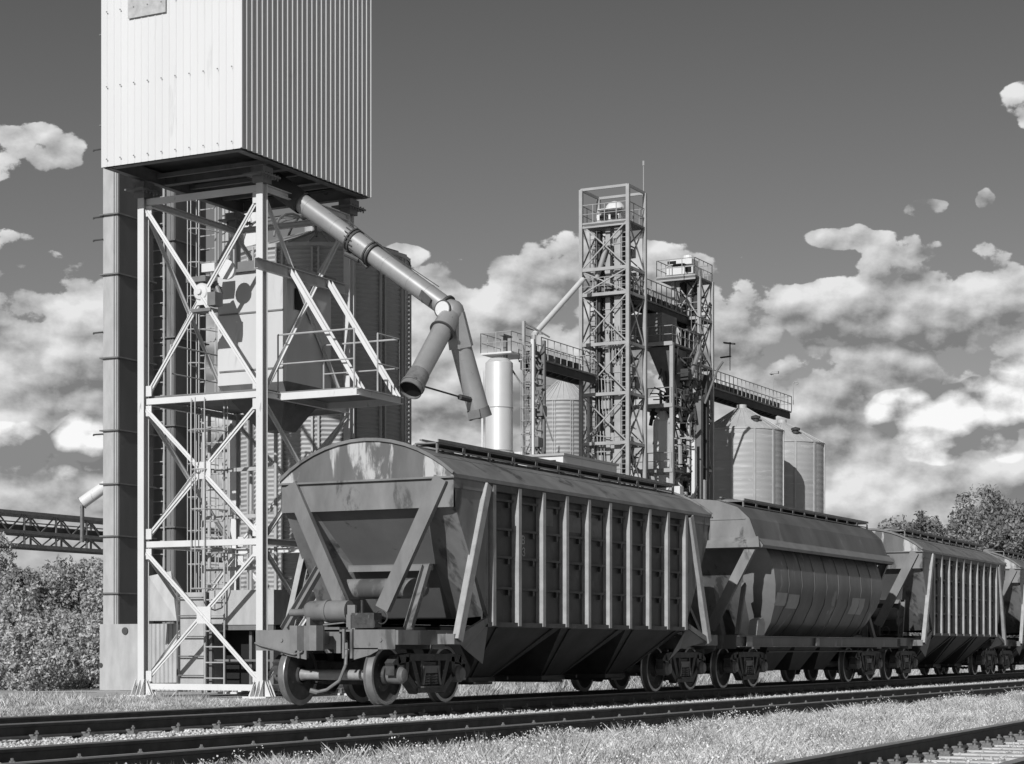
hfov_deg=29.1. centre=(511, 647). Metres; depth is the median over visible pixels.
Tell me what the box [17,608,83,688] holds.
bush
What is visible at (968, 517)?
tree
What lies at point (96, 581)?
tree
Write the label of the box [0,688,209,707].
verge grass
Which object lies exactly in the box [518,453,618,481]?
machine house
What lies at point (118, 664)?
bucket elevator
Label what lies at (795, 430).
roof vent
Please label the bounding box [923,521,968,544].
tree
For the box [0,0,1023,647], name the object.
sky
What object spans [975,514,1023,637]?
tree
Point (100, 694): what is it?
tower plinth
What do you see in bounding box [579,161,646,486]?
elevator tower
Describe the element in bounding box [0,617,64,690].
bush
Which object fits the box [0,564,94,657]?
tree
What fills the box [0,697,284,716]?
verge grass
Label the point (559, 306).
grain pipe
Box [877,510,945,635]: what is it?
tree
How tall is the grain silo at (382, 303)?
10.776 m
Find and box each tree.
[0,530,40,626]
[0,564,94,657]
[20,554,102,678]
[71,574,102,682]
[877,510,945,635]
[913,527,991,635]
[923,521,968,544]
[946,484,1022,544]
[971,496,1023,553]
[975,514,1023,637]
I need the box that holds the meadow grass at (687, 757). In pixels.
[184,689,1023,763]
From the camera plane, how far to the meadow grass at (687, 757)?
21.25 m
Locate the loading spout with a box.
[246,172,491,420]
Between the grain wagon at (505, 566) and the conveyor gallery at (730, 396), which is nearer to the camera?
the grain wagon at (505, 566)
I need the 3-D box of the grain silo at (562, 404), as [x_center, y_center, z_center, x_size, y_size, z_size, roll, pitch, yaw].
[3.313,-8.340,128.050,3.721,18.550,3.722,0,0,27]
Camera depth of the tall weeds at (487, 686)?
48.31 m
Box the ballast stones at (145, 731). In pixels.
[0,716,400,740]
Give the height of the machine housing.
2.050 m
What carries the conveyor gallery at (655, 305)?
attached to the elevator tower at (684, 274)
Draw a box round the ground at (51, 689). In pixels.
[0,663,967,716]
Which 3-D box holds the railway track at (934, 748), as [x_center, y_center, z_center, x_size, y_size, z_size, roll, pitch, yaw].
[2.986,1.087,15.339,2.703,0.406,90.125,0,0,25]
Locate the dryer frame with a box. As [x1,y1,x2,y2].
[631,312,723,651]
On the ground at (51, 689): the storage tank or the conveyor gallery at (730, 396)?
the storage tank
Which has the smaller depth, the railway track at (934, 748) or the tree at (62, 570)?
the railway track at (934, 748)
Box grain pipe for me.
[521,277,584,349]
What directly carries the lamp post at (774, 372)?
attached to the conveyor gallery at (730, 396)
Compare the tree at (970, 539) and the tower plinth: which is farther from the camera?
the tree at (970, 539)
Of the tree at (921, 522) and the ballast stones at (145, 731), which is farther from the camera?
the tree at (921, 522)
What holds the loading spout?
attached to the loading tower at (214, 102)
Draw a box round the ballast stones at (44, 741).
[0,678,1023,747]
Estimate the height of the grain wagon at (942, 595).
4.403 m
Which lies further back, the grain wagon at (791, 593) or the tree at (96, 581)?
the tree at (96, 581)
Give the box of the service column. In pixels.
[513,321,552,454]
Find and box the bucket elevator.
[93,34,208,690]
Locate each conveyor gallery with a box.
[518,337,597,384]
[631,276,692,326]
[702,370,791,419]
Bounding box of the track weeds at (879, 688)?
[618,680,1008,706]
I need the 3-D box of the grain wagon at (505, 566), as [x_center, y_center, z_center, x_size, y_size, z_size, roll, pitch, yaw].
[0.148,-1.289,36.275,3.312,4.403,14.520,0,0,27]
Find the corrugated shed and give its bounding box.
[149,571,192,690]
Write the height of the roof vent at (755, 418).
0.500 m
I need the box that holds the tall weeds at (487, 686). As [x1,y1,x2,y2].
[400,665,978,694]
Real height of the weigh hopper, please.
3.200 m
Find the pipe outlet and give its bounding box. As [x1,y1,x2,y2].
[78,481,102,541]
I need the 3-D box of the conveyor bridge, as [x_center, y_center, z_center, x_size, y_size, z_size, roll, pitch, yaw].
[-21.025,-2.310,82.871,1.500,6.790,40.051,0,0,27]
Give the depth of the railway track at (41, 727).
31.13 m
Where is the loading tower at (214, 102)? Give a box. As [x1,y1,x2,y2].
[101,0,403,698]
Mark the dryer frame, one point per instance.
(666, 351)
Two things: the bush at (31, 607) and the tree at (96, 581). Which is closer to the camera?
the bush at (31, 607)
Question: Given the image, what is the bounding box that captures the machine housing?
[177,590,325,692]
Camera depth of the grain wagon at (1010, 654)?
67.15 m
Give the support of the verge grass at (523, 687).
on the ground at (51, 689)
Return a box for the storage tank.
[480,331,530,452]
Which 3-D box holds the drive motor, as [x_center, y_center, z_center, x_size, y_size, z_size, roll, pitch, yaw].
[-5.667,-6.840,37.414,0.900,1.010,0.610,0,0,27]
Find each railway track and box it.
[0,669,1023,744]
[0,681,1023,763]
[767,719,1023,763]
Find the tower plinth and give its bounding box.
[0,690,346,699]
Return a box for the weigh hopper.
[217,260,335,433]
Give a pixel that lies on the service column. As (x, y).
(538, 442)
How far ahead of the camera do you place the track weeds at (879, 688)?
50.41 m
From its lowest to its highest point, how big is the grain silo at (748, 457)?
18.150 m
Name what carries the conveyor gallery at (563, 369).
attached to the storage tank
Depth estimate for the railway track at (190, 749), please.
22.29 m
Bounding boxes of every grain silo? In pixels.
[228,213,410,652]
[535,380,586,456]
[709,404,784,505]
[775,419,824,512]
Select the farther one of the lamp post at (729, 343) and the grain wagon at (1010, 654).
the lamp post at (729, 343)
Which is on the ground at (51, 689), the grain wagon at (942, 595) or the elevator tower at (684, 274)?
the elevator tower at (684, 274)
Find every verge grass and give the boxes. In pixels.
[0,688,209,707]
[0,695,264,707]
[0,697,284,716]
[180,665,1023,695]
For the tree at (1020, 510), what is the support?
on the ground at (51, 689)
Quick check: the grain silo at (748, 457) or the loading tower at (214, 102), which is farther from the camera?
the grain silo at (748, 457)
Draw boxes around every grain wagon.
[254,438,717,704]
[660,497,899,687]
[824,526,1006,679]
[942,548,1023,674]
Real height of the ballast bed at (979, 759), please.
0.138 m
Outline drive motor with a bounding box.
[186,260,235,313]
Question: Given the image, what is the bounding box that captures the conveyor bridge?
[0,509,221,562]
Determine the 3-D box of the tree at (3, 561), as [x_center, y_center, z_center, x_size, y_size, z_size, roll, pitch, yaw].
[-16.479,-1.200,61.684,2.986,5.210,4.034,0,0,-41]
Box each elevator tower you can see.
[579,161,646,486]
[656,254,713,499]
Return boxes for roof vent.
[751,415,760,421]
[791,427,799,433]
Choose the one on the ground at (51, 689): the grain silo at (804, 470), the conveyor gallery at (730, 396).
the grain silo at (804, 470)
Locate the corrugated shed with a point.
(162, 604)
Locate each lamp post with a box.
[720,342,735,357]
[770,371,778,394]
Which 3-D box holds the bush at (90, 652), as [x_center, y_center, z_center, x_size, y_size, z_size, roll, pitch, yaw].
[-9.589,0.253,45.894,2.082,2.302,1.650,0,0,27]
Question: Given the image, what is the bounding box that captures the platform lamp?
[350,408,356,438]
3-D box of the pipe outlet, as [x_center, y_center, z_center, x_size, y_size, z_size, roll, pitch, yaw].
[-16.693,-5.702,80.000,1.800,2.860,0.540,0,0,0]
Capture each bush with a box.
[0,578,57,684]
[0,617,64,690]
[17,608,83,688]
[57,609,102,688]
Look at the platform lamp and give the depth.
38.33 m

